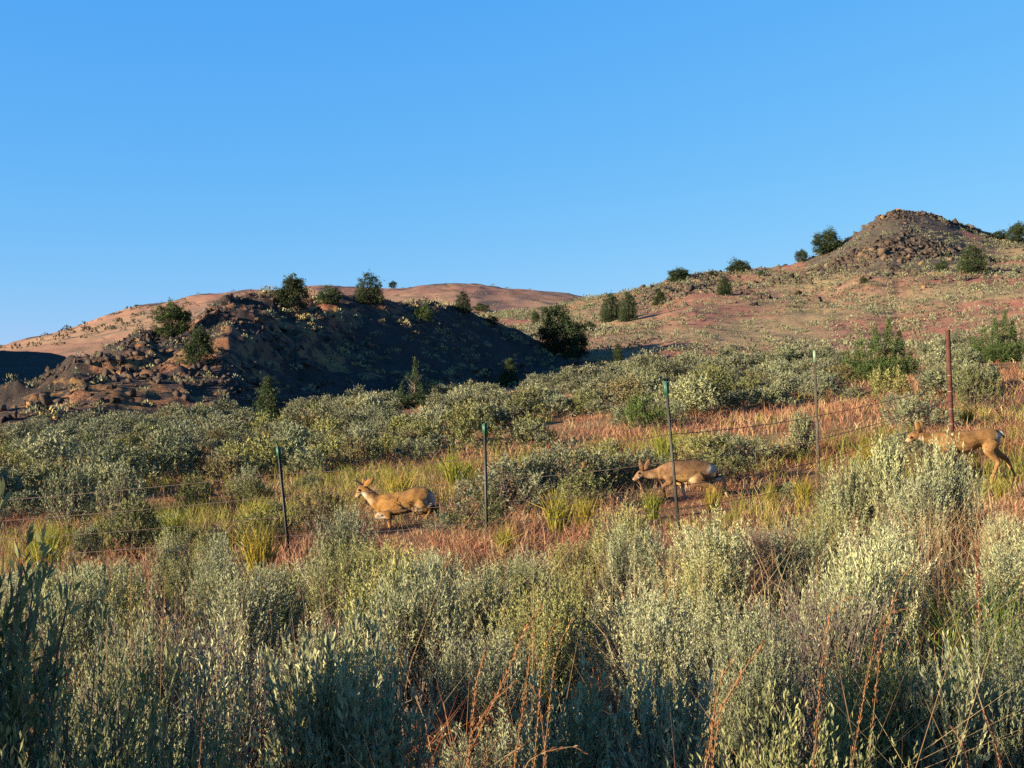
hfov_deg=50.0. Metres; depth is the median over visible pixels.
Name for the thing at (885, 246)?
talus
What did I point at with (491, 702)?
grass stalk
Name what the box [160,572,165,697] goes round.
grass stalk
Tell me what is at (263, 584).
sagebrush
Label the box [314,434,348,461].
sagebrush
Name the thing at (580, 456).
sagebrush
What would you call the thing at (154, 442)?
sagebrush
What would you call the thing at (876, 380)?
sagebrush
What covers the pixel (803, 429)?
sagebrush
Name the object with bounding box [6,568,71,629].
sagebrush
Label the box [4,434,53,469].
sagebrush
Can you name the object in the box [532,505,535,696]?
grass stalk
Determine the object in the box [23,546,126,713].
sagebrush
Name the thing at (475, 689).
grass stalk
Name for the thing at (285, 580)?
sagebrush
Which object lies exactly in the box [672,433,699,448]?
sagebrush
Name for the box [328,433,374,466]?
sagebrush
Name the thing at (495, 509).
sagebrush
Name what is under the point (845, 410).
barbed wire
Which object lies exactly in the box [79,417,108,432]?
sagebrush
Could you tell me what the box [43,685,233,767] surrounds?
sagebrush
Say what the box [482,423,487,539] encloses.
fence post
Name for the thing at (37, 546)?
grass tuft
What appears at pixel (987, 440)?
mule deer
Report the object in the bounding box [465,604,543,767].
grass stalk
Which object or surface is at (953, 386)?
sagebrush
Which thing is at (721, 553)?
sagebrush
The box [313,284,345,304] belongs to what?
juniper tree
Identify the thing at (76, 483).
sagebrush
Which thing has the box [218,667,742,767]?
rusty grass
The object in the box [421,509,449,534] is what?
sagebrush
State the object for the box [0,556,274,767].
sagebrush
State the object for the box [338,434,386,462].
sagebrush
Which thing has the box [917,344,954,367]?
sagebrush
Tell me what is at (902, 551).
sagebrush
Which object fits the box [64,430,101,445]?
sagebrush
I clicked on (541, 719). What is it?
grass stalk
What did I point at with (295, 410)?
sagebrush
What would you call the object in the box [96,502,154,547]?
sagebrush
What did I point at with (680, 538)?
sagebrush
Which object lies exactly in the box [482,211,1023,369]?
butte hill
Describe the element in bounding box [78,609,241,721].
sagebrush
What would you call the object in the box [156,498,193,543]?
grass tuft
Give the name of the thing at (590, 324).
juniper tree
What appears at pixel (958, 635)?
grass tuft
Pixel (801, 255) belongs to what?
juniper tree
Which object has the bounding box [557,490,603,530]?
grass tuft
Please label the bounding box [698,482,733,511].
grass tuft
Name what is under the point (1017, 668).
sagebrush
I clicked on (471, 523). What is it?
barbed wire
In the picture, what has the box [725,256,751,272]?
juniper tree
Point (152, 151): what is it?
sky
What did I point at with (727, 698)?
grass stalk
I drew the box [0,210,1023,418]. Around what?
hillside brush
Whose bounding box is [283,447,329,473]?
sagebrush
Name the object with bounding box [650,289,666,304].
juniper tree
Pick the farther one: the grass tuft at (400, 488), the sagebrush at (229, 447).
the sagebrush at (229, 447)
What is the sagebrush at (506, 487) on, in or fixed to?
on the ground at (668, 507)
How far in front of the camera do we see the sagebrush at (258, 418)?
41.78 m
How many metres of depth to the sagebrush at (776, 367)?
48.97 m
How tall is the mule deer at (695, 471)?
0.760 m
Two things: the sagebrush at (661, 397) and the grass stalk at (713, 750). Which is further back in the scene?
the sagebrush at (661, 397)
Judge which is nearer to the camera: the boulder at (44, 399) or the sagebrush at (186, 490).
the sagebrush at (186, 490)
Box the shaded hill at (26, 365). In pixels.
[0,351,65,386]
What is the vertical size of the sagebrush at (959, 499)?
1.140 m
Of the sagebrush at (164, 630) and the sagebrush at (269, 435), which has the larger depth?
the sagebrush at (269, 435)
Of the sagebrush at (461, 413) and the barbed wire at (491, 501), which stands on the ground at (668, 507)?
the sagebrush at (461, 413)
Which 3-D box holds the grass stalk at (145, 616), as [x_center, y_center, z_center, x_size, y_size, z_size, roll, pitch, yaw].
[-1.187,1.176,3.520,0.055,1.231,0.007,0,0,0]
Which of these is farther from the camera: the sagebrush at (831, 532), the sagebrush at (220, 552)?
the sagebrush at (220, 552)
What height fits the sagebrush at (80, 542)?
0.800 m
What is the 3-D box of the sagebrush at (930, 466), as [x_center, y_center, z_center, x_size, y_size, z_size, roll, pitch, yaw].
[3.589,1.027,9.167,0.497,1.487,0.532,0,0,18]
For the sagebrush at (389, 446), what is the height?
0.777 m
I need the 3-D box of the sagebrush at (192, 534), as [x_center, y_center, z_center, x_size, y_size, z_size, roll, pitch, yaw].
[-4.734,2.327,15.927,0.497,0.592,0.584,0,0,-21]
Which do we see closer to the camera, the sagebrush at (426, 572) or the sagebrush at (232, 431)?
the sagebrush at (426, 572)
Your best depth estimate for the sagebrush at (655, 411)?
32.03 m
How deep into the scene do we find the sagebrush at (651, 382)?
42.64 m
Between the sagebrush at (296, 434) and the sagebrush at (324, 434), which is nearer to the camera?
the sagebrush at (296, 434)
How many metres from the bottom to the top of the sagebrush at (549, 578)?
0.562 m
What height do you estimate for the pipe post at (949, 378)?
2.550 m
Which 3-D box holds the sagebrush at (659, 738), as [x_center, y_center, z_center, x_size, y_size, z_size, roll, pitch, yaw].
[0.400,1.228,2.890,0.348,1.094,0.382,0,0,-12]
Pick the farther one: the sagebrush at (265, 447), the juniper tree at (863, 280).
the juniper tree at (863, 280)
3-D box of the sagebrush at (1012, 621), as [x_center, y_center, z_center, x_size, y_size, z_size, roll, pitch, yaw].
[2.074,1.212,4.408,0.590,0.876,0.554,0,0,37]
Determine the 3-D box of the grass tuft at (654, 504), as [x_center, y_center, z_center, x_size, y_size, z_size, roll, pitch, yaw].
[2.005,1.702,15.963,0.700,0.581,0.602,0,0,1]
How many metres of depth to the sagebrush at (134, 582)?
9.44 m
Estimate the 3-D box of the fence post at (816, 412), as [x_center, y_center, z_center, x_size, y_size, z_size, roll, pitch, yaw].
[4.310,0.742,15.486,0.124,2.433,0.056,0,0,0]
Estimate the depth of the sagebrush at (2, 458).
32.68 m
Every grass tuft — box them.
[12,515,84,570]
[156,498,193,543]
[213,516,291,578]
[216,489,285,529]
[366,463,418,493]
[419,441,488,488]
[479,519,523,556]
[521,481,583,537]
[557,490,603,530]
[636,486,668,519]
[638,423,684,464]
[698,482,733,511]
[753,482,782,509]
[783,469,819,507]
[845,430,908,471]
[894,567,1023,749]
[895,575,1022,759]
[918,558,1023,738]
[946,401,978,427]
[974,478,991,495]
[988,475,1014,500]
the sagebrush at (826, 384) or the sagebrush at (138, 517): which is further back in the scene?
the sagebrush at (826, 384)
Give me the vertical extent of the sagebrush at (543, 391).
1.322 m
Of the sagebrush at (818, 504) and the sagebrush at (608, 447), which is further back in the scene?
the sagebrush at (608, 447)
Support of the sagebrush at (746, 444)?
on the ground at (668, 507)
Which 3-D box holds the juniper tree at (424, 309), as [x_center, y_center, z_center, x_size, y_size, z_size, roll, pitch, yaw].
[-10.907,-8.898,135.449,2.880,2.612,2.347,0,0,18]
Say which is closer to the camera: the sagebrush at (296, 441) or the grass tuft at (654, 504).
the grass tuft at (654, 504)
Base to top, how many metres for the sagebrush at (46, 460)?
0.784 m
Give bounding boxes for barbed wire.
[0,384,949,500]
[1,430,951,558]
[4,401,948,520]
[7,416,950,539]
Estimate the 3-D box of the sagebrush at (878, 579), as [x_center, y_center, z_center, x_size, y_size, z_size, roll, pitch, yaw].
[1.712,1.182,5.208,0.526,1.065,0.523,0,0,30]
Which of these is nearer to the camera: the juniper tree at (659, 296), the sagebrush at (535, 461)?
the sagebrush at (535, 461)
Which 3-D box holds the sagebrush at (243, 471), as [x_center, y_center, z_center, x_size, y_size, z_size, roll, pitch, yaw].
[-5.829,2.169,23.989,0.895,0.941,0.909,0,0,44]
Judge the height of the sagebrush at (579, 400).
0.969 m
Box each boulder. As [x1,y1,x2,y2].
[0,410,16,422]
[26,401,40,409]
[35,393,49,405]
[53,398,68,403]
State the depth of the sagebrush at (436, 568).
9.24 m
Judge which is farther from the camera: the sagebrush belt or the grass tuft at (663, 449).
the sagebrush belt
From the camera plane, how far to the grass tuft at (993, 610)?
4.32 m
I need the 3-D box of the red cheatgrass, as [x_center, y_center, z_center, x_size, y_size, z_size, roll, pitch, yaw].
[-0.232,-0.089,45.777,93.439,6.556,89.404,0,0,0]
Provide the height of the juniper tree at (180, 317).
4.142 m
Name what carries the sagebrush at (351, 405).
on the ground at (668, 507)
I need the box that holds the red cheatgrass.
[0,350,1023,767]
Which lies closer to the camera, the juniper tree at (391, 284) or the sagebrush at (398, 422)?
the sagebrush at (398, 422)
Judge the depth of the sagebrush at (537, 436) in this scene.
29.14 m
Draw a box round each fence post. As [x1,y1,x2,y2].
[276,446,290,556]
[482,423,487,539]
[663,381,679,535]
[813,350,820,502]
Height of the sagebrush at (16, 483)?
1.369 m
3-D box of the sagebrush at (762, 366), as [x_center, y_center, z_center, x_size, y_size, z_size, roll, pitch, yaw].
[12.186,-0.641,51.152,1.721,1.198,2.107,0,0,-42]
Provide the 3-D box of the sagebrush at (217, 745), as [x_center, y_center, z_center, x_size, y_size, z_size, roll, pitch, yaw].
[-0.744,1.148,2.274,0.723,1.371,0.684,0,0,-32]
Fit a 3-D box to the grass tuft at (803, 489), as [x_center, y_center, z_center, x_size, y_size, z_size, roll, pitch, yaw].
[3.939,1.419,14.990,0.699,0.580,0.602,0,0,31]
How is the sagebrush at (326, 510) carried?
on the ground at (668, 507)
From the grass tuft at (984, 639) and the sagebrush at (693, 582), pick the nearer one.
the grass tuft at (984, 639)
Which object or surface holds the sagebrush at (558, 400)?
on the ground at (668, 507)
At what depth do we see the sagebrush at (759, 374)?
45.29 m
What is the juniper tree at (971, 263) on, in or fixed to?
on the butte hill at (788, 318)
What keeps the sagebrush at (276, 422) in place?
on the ground at (668, 507)
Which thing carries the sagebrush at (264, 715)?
on the ground at (668, 507)
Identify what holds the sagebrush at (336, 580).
on the ground at (668, 507)
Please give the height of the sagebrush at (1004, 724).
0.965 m
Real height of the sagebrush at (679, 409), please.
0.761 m
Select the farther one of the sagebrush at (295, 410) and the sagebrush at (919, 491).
the sagebrush at (295, 410)
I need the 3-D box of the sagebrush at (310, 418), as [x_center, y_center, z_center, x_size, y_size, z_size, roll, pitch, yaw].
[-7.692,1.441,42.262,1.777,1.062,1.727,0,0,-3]
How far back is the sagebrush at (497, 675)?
4.38 m
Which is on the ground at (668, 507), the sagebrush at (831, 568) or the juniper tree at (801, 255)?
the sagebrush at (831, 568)
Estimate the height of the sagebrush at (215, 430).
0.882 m
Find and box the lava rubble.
[0,291,596,424]
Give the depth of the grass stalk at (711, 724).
1.65 m
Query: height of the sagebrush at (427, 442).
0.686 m
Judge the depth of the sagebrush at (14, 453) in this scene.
34.87 m
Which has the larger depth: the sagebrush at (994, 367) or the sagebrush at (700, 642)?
the sagebrush at (994, 367)
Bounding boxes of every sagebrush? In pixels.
[0,430,10,444]
[0,436,23,465]
[0,451,19,471]
[0,458,25,509]
[0,478,89,767]
[0,481,28,507]
[0,489,47,520]
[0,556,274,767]
[0,562,63,611]
[0,572,45,650]
[0,597,33,682]
[0,601,32,656]
[0,656,44,767]
[3,447,35,467]
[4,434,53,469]
[6,461,70,505]
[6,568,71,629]
[15,425,88,472]
[16,458,44,474]
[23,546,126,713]
[24,459,78,493]
[29,457,54,470]
[36,602,316,767]
[38,459,96,533]
[41,421,77,434]
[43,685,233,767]
[44,589,218,767]
[55,455,88,466]
[55,560,106,614]
[60,455,126,496]
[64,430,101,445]
[64,563,155,627]
[68,561,159,657]
[69,441,100,463]
[70,500,101,521]
[72,520,104,564]
[75,578,266,746]
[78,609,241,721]
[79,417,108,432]
[82,439,163,487]
[91,556,148,592]
[94,457,148,514]
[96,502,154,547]
[98,491,161,558]
[115,431,145,451]
[122,444,168,482]
[130,421,163,439]
[130,607,319,767]
[132,429,201,478]
[139,421,197,446]
[142,433,174,452]
[146,519,203,613]
[151,511,180,532]
[156,401,184,417]
[156,552,207,619]
[168,525,200,556]
[170,442,225,476]
[170,548,242,636]
[171,456,206,473]
[172,470,221,512]
[172,559,312,672]
[186,525,248,616]
[187,401,217,417]
[189,526,235,560]
[193,481,213,493]
[196,451,242,480]
[201,427,229,443]
[203,557,300,704]
[206,418,246,440]
[216,439,246,464]
[223,462,264,498]
[224,430,294,474]
[227,471,275,505]
[229,503,301,547]
[236,451,273,476]
[239,558,304,630]
[242,410,291,434]
[249,559,296,603]
[250,560,307,601]
[250,596,401,767]
[256,432,305,466]
[260,427,283,439]
[260,498,293,520]
[266,418,304,439]
[267,606,420,766]
[269,418,288,426]
[270,421,328,460]
[274,443,322,471]
[277,608,443,767]
[279,403,315,423]
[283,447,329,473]
[291,409,330,429]
[291,557,361,624]
[292,480,350,539]
[295,470,324,490]
[301,435,339,448]
[303,529,373,647]
[304,400,333,417]
[304,498,388,571]
[305,440,337,465]
[308,426,339,441]
[309,413,347,439]
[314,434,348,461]
[327,427,355,451]
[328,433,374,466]
[335,422,380,453]
[336,537,415,594]
[337,539,433,666]
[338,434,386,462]
[341,421,379,442]
[343,546,488,741]
[344,392,380,410]
[352,389,389,409]
[371,572,441,702]
[372,409,397,432]
[374,431,409,457]
[378,562,481,650]
[388,413,416,430]
[388,427,425,452]
[396,555,453,602]
[398,414,444,447]
[400,550,449,585]
[405,543,466,586]
[405,679,621,767]
[407,436,442,458]
[407,594,555,766]
[410,399,452,430]
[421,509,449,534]
[441,397,496,430]
[442,482,509,539]
[444,410,505,452]
[446,557,521,675]
[447,385,474,399]
[449,403,477,425]
[453,450,551,516]
[460,398,504,427]
[461,557,571,607]
[465,552,570,644]
[469,541,613,754]
[483,405,512,428]
[492,541,553,619]
[495,631,640,767]
[501,418,551,448]
[504,386,549,420]
[508,411,558,447]
[511,443,566,508]
[515,380,556,401]
[528,433,619,491]
[540,392,586,415]
[546,533,612,588]
[552,467,617,511]
[553,560,617,673]
[568,579,713,703]
[571,389,603,414]
[573,568,713,765]
[578,455,634,490]
[585,437,628,466]
[586,492,667,598]
[590,514,677,621]
[591,373,644,406]
[599,640,723,767]
[607,401,647,425]
[609,444,674,484]
[611,520,659,546]
[613,527,670,597]
[620,391,676,432]
[624,351,657,372]
[629,405,666,428]
[632,374,661,392]
[635,368,663,385]
[644,379,695,412]
[644,545,744,667]
[657,397,690,420]
[658,498,757,638]
[658,648,980,767]
[660,519,738,575]
[667,568,802,724]
[668,373,721,414]
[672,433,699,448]
[673,428,733,467]
[674,522,748,593]
[682,361,737,388]
[684,370,734,411]
[685,585,834,767]
[686,361,725,375]
[701,446,761,485]
[715,373,773,403]
[715,430,743,449]
[716,432,783,466]
[724,519,793,567]
[742,369,769,384]
[744,523,905,765]
[754,358,790,372]
[759,512,837,628]
[761,383,795,407]
[765,360,795,374]
[772,343,800,362]
[776,370,803,391]
[776,481,817,506]
[783,407,819,459]
[783,557,879,677]
[785,610,951,767]
[793,506,852,580]
[799,483,856,536]
[808,552,935,663]
[809,368,836,391]
[811,372,846,395]
[816,441,896,556]
[818,522,932,705]
[823,361,857,384]
[827,515,944,633]
[829,514,941,599]
[854,429,908,551]
[860,460,964,571]
[867,363,911,399]
[878,388,963,432]
[880,424,935,468]
[882,391,902,407]
[886,627,996,767]
[899,445,947,477]
[911,418,973,571]
[916,366,963,394]
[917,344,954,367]
[919,365,945,392]
[926,455,997,576]
[933,357,981,390]
[934,586,1023,767]
[936,634,1023,767]
[937,347,982,364]
[940,345,983,367]
[942,373,985,395]
[944,574,1023,668]
[953,361,1002,413]
[954,532,1023,634]
[955,586,1023,729]
[962,515,1009,560]
[963,358,1003,384]
[974,509,1023,563]
[975,509,1023,573]
[991,523,1023,599]
[1000,589,1023,646]
[1018,356,1023,371]
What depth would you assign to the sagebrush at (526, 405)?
39.98 m
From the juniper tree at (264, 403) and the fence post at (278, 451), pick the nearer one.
the fence post at (278, 451)
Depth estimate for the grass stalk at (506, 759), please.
1.39 m
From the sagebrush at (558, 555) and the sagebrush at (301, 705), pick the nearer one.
the sagebrush at (301, 705)
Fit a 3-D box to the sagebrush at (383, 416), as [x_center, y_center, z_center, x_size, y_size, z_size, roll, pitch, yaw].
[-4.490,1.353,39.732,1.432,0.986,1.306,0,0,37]
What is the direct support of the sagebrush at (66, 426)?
on the ground at (668, 507)
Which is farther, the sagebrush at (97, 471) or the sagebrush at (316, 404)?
the sagebrush at (316, 404)
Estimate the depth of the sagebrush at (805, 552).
7.34 m
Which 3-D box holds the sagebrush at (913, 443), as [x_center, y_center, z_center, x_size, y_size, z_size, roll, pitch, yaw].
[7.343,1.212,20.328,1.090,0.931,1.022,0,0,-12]
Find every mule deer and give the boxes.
[352,475,438,526]
[633,459,728,502]
[905,421,1017,485]
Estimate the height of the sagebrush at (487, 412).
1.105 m
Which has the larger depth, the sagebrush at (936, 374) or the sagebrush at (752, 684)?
the sagebrush at (936, 374)
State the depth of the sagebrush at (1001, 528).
7.97 m
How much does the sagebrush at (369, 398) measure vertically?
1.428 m
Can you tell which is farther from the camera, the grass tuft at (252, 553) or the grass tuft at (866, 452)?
the grass tuft at (866, 452)
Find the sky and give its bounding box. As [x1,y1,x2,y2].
[0,0,1023,344]
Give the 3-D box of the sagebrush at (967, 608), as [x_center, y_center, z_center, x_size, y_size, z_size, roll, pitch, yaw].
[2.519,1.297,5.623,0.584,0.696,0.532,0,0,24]
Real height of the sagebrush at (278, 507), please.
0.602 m
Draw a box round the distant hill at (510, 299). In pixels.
[0,283,583,357]
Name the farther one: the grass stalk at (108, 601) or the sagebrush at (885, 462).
the sagebrush at (885, 462)
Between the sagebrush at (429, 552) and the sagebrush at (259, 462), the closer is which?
the sagebrush at (429, 552)
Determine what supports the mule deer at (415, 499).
on the ground at (668, 507)
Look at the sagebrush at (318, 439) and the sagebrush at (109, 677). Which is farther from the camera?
the sagebrush at (318, 439)
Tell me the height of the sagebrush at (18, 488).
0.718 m
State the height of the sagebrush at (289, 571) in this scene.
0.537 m
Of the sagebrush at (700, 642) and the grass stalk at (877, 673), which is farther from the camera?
the sagebrush at (700, 642)
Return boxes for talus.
[579,208,1023,313]
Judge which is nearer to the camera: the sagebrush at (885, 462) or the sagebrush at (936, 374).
the sagebrush at (885, 462)
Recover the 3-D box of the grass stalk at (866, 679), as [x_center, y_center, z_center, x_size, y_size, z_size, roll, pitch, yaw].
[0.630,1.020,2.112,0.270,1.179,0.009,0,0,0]
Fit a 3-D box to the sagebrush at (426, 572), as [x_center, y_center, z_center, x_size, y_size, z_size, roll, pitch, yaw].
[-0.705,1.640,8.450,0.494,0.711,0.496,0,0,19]
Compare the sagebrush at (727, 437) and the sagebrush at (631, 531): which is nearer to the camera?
the sagebrush at (631, 531)
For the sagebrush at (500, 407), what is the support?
on the ground at (668, 507)
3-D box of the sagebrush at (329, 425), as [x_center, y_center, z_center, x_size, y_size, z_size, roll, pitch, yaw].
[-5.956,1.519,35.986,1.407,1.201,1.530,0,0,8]
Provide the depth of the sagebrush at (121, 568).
11.58 m
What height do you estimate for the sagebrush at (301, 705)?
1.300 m
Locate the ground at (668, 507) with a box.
[0,339,1023,767]
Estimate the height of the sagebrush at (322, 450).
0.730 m
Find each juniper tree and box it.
[149,297,196,336]
[176,323,216,364]
[249,370,289,419]
[266,273,311,307]
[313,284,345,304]
[353,269,385,303]
[388,281,396,287]
[392,356,434,409]
[413,302,434,320]
[454,290,472,313]
[471,302,490,311]
[485,315,498,323]
[493,358,523,386]
[531,309,539,323]
[535,299,579,357]
[563,316,591,358]
[582,320,596,331]
[598,289,622,321]
[609,341,627,365]
[616,291,638,321]
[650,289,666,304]
[666,267,692,281]
[669,356,681,376]
[715,274,733,295]
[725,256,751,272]
[794,248,808,262]
[810,224,846,254]
[836,307,922,381]
[859,276,867,283]
[934,259,948,271]
[954,241,988,273]
[967,301,1023,362]
[993,229,1008,238]
[1004,221,1023,243]
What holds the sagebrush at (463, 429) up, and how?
on the ground at (668, 507)
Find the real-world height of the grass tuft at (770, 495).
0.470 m
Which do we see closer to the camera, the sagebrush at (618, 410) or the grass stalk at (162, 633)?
the grass stalk at (162, 633)
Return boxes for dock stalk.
[950,726,969,767]
[976,548,980,655]
[982,710,1001,767]
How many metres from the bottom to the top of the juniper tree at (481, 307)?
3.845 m
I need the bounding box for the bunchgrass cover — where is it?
[0,370,1023,767]
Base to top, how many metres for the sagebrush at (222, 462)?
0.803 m
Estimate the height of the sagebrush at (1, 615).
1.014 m
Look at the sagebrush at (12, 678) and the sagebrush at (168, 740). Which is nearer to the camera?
the sagebrush at (12, 678)
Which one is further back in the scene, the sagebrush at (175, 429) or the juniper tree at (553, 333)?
the juniper tree at (553, 333)
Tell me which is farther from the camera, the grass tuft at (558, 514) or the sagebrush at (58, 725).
the grass tuft at (558, 514)
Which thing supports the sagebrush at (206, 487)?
on the ground at (668, 507)
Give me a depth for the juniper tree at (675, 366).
58.83 m
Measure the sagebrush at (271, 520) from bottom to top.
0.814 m
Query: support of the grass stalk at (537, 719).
on the ground at (668, 507)
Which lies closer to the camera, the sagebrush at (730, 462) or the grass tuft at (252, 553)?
the grass tuft at (252, 553)
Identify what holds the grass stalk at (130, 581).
on the ground at (668, 507)
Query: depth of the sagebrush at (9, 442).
37.57 m
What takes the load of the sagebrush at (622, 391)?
on the ground at (668, 507)
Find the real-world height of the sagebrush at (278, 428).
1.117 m
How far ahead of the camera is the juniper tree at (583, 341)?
156.30 m
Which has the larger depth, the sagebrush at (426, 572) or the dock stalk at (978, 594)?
the sagebrush at (426, 572)
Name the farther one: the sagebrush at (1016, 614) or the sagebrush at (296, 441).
the sagebrush at (296, 441)
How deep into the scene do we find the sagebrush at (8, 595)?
8.37 m
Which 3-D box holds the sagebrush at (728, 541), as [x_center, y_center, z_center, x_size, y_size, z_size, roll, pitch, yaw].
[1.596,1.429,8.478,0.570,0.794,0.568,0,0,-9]
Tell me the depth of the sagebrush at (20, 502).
23.35 m
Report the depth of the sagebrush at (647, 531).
10.90 m
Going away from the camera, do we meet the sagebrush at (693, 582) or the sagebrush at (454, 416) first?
the sagebrush at (693, 582)
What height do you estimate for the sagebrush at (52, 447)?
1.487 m
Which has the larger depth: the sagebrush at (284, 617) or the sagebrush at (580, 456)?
the sagebrush at (580, 456)
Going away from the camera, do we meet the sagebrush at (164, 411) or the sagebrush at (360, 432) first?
the sagebrush at (360, 432)
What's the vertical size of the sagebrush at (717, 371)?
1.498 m
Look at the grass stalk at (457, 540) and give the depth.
4.00 m
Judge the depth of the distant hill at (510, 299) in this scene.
483.06 m
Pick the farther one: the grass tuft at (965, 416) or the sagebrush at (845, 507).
the grass tuft at (965, 416)
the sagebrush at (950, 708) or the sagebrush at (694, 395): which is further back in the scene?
the sagebrush at (694, 395)
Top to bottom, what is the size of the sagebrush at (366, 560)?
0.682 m
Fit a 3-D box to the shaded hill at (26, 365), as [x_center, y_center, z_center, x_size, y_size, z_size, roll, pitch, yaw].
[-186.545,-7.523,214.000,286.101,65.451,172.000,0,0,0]
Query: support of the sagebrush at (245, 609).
on the ground at (668, 507)
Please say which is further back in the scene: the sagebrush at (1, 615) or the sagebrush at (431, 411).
the sagebrush at (431, 411)
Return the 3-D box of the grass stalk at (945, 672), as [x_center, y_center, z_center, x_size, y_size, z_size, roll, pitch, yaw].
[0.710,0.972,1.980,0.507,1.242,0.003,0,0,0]
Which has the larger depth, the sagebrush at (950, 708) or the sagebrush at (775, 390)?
the sagebrush at (775, 390)
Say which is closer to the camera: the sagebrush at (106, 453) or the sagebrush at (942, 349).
the sagebrush at (106, 453)
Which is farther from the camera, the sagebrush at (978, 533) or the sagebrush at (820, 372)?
the sagebrush at (820, 372)
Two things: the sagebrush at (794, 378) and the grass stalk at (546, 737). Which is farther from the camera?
the sagebrush at (794, 378)
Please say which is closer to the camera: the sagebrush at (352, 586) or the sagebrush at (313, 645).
the sagebrush at (313, 645)
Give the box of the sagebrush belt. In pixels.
[0,332,1023,503]
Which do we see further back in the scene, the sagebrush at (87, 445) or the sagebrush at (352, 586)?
the sagebrush at (87, 445)
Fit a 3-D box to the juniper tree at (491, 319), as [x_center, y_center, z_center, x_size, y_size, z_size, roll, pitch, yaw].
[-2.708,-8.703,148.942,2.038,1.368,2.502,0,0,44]
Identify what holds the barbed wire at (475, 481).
attached to the fence post at (666, 387)
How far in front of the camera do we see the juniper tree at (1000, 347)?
55.47 m
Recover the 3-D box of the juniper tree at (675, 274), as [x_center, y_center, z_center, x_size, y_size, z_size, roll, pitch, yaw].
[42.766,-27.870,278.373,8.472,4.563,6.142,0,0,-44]
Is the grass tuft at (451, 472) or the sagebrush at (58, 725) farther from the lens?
the grass tuft at (451, 472)
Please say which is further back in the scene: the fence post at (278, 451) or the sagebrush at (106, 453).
the sagebrush at (106, 453)
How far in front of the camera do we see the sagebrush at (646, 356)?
61.91 m
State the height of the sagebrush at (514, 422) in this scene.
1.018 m
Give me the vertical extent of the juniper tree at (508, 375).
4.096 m
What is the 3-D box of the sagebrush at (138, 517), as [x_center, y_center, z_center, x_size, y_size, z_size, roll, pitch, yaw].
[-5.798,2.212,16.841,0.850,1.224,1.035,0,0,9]
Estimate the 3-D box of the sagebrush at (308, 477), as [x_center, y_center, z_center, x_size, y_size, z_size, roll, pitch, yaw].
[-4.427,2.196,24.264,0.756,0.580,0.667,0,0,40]
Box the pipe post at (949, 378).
[945,329,953,431]
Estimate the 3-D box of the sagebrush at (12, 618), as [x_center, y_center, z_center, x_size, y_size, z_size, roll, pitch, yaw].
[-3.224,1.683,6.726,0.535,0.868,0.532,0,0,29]
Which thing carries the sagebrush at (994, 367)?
on the ground at (668, 507)
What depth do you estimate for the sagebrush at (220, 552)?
9.43 m
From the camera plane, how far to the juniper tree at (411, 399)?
61.88 m
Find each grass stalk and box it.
[104,536,124,735]
[130,537,132,691]
[139,562,149,739]
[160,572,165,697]
[198,651,227,767]
[399,505,479,744]
[463,680,517,766]
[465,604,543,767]
[467,648,485,767]
[500,742,526,767]
[513,630,532,767]
[523,745,588,767]
[530,683,547,766]
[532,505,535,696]
[532,619,559,767]
[542,616,573,767]
[703,640,765,767]
[707,658,733,767]
[711,681,739,763]
[812,597,852,767]
[851,608,908,766]
[868,564,914,767]
[915,593,1022,767]
[954,614,1022,766]
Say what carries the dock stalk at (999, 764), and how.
on the ground at (668, 507)
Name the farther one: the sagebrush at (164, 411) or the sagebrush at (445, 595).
the sagebrush at (164, 411)
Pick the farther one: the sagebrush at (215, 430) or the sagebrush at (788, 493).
the sagebrush at (215, 430)
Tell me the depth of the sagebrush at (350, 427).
34.91 m
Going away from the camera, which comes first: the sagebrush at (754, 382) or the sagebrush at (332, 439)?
the sagebrush at (332, 439)
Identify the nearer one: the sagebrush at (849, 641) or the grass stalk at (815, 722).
the grass stalk at (815, 722)
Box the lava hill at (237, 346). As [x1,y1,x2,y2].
[0,291,615,430]
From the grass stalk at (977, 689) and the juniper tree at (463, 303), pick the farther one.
the juniper tree at (463, 303)
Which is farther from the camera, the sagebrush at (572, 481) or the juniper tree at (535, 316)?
the juniper tree at (535, 316)
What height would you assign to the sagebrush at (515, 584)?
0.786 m
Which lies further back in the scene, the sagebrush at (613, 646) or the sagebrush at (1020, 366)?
the sagebrush at (1020, 366)
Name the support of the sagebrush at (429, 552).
on the ground at (668, 507)
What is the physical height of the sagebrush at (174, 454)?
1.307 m
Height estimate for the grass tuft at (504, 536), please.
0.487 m
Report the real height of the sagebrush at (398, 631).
1.096 m
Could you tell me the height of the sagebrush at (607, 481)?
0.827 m
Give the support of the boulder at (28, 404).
on the lava hill at (237, 346)
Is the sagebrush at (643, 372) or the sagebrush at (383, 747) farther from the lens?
the sagebrush at (643, 372)
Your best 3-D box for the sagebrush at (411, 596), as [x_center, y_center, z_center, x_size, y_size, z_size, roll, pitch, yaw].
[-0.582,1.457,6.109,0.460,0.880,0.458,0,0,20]
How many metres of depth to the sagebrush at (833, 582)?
5.77 m
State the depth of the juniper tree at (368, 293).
133.47 m
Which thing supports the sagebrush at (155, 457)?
on the ground at (668, 507)
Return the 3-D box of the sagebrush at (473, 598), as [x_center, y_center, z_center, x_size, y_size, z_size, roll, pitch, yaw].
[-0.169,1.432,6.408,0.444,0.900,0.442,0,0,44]
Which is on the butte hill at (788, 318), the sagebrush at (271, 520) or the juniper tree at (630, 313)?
the juniper tree at (630, 313)
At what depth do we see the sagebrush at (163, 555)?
10.43 m
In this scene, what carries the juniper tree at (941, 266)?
on the butte hill at (788, 318)
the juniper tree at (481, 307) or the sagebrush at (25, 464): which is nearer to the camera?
the sagebrush at (25, 464)

